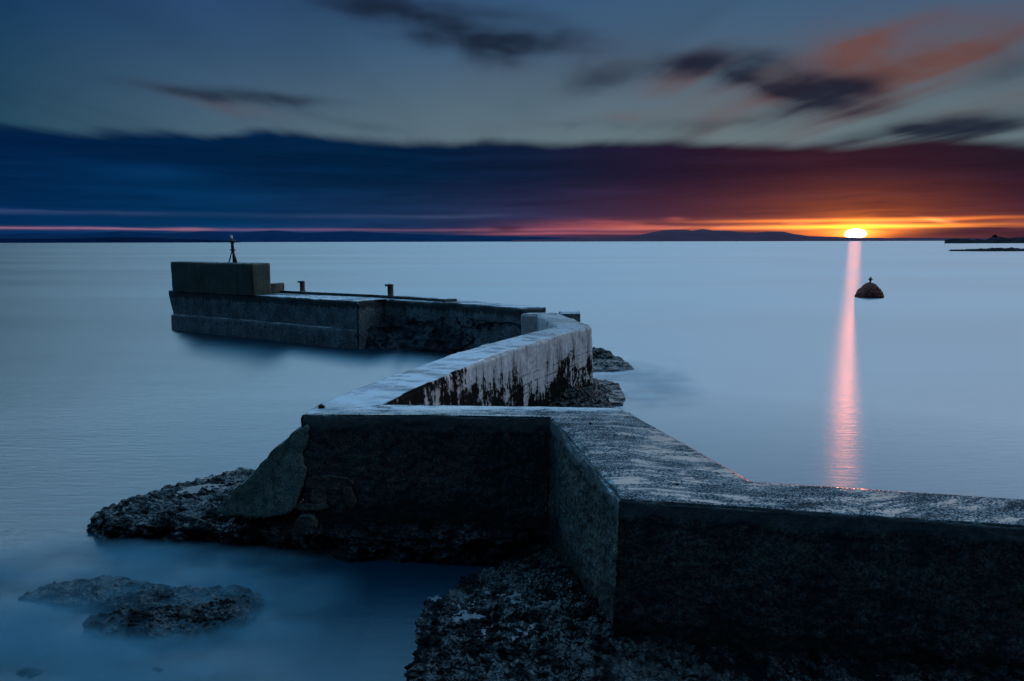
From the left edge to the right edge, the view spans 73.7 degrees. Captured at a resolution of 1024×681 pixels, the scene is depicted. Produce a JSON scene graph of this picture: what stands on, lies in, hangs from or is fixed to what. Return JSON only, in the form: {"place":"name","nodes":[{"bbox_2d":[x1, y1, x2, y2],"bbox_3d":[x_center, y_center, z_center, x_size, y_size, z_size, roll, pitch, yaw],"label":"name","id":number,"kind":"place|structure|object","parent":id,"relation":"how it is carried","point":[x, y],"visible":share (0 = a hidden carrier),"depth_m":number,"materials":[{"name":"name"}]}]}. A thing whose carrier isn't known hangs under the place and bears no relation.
{"place":"outdoors","nodes":[
{"label":"outdoors","id":0,"kind":"place"},
{"bbox_2d":[0,237,240,242],"bbox_3d":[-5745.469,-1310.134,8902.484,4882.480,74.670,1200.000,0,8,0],"label":"shore","id":1,"kind":"structure","parent":0,"point":[117,240],"depth_m":8555.72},
{"bbox_2d":[0,230,572,241],"bbox_3d":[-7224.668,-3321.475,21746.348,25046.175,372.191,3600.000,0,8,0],"label":"shore hills","id":2,"kind":"structure","parent":0,"point":[288,236],"depth_m":20912.87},
{"bbox_2d":[0,241,1023,680],"bbox_3d":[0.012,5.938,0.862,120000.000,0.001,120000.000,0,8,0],"label":"sea","id":3,"kind":"structure","parent":0,"point":[780,361],"depth_m":28.82,"materials":[{"name":"liquid"}]},
{"bbox_2d":[15,667,42,677],"bbox_3d":[-6.762,4.750,9.649,0.596,0.254,0.344,3,9,20],"label":"sunken rock","id":4,"kind":"object","parent":3,"relation":"in","point":[29,672],"visible":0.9,"depth_m":9.59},
{"bbox_2d":[18,575,262,612],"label":"drowned slab","id":5,"kind":"structure","parent":3,"relation":"in","point":[104,593],"depth_m":11.53,"materials":[{"name":"grey stone"}]},
{"bbox_2d":[152,665,163,672],"bbox_3d":[-4.993,4.755,9.665,0.495,0.232,0.257,3,9,21],"label":"sunken rock","id":6,"kind":"object","parent":3,"relation":"in","point":[157,669],"visible":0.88,"depth_m":9.67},
{"bbox_2d":[82,594,265,646],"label":"drowned slab","id":7,"kind":"structure","parent":3,"relation":"in","point":[164,625],"depth_m":10.61,"materials":[{"name":"grey stone"}]},
{"bbox_2d":[86,467,534,565],"bbox_3d":[-3.965,3.722,15.110,9.893,1.110,4.338,1,8,7],"label":"rock shelf","id":8,"kind":"object","parent":3,"relation":"in","point":[165,517],"visible":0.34,"depth_m":13.33,"materials":[{"name":"black stone"}]},
{"bbox_2d":[175,476,238,497],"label":"rock","id":9,"kind":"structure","parent":8,"relation":"on","point":[193,489],"depth_m":15.65,"materials":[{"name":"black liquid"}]},
{"bbox_2d":[169,289,545,353],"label":"pier","id":10,"kind":"structure","parent":3,"relation":"in","point":[399,323],"depth_m":39.09,"materials":[{"name":"concrete"}]},
{"bbox_2d":[171,261,284,295],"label":"concrete block","id":11,"kind":"structure","parent":10,"relation":"on","point":[245,278],"depth_m":43.76,"materials":[{"name":"grey concrete"}]},
{"bbox_2d":[228,234,236,262],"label":"navigation light","id":12,"kind":"object","parent":11,"relation":"on","point":[232,249],"visible":1,"depth_m":43.61,"materials":[{"name":"black paint"}]},
{"bbox_2d":[297,281,305,291],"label":"mooring post","id":13,"kind":"object","parent":10,"relation":"on","point":[302,285],"visible":0.88,"depth_m":44.23,"materials":[{"name":"metal"}]},
{"bbox_2d":[385,284,393,296],"bbox_3d":[-7.033,-2.870,39.227,0.509,0.743,0.407,0,8,0],"label":"mooring post","id":14,"kind":"object","parent":10,"relation":"on","point":[390,290],"visible":1,"depth_m":39.09,"materials":[{"name":"metal"}]},
{"bbox_2d":[403,534,695,680],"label":"rock outcrop","id":15,"kind":"object","parent":3,"relation":"in","point":[582,631],"visible":0.7,"depth_m":9.34,"materials":[{"name":"black stone"}]},
{"bbox_2d":[428,590,574,640],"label":"rock","id":16,"kind":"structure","parent":15,"relation":"on","point":[465,616],"depth_m":9.78,"materials":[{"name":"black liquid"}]},
{"bbox_2d":[559,310,580,321],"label":"stone block","id":17,"kind":"structure","parent":3,"relation":"in","point":[574,314],"depth_m":34.38,"materials":[{"name":"concrete"}]},
{"bbox_2d":[545,378,613,407],"bbox_3d":[2.519,2.157,25.584,3.479,1.173,8.326,3,9,18],"label":"weedy rock","id":18,"kind":"object","parent":3,"relation":"in","point":[592,395],"visible":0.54,"depth_m":24.14,"materials":[{"name":"black stone"}]},
{"bbox_2d":[592,347,613,358],"bbox_3d":[4.253,0.753,35.815,2.363,0.807,2.758,0,8,0],"label":"weedy rock","id":19,"kind":"object","parent":3,"relation":"in","point":[598,353],"visible":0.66,"depth_m":35.03,"materials":[{"name":"grey stone"}]},
{"bbox_2d":[597,379,624,405],"bbox_3d":[3.709,2.153,27.220,1.925,0.506,5.243,2,9,14],"label":"flat rock","id":20,"kind":"object","parent":3,"relation":"in","point":[605,382],"visible":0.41,"depth_m":27.01,"materials":[{"name":"grey stone"}]},
{"bbox_2d":[592,356,633,371],"bbox_3d":[4.337,1.230,33.565,3.022,0.508,4.073,0,8,0],"label":"flat rock","id":21,"kind":"object","parent":3,"relation":"in","point":[605,366],"visible":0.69,"depth_m":32.55,"materials":[{"name":"grey stone"}]},
{"bbox_2d":[217,312,1023,668],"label":"breakwater wall","id":22,"kind":"structure","parent":3,"relation":"in","point":[709,552],"depth_m":9.37,"materials":[{"name":"concrete"}]},
{"bbox_2d":[579,632,1023,680],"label":"rock ledge","id":23,"kind":"object","parent":3,"relation":"in","point":[721,661],"visible":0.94,"depth_m":8.51,"materials":[{"name":"black stone"}]},
{"bbox_2d":[854,282,883,297],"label":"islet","id":24,"kind":"object","parent":3,"relation":"in","point":[870,290],"visible":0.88,"depth_m":72.38,"materials":[{"name":"brown stone"}]},
{"bbox_2d":[944,237,1023,242],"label":"headland","id":25,"kind":"structure","parent":3,"relation":"in","point":[1004,240],"depth_m":1452.49,"materials":[{"name":"black stone"}]},
{"bbox_2d":[949,247,1023,250],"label":"skerry","id":26,"kind":"structure","parent":3,"relation":"in","point":[1001,249],"depth_m":384.99,"materials":[{"name":"black stone"}]},
{"bbox_2d":[0,0,1023,237],"label":"sky","id":27,"kind":"structure","parent":0,"point":[521,118],"materials":[{"name":"blue"}]},
{"bbox_2d":[512,229,988,241],"bbox_3d":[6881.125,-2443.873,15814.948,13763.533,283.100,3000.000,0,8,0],"label":"hills","id":28,"kind":"structure","parent":0,"point":[690,235],"depth_m":14973.31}
]}

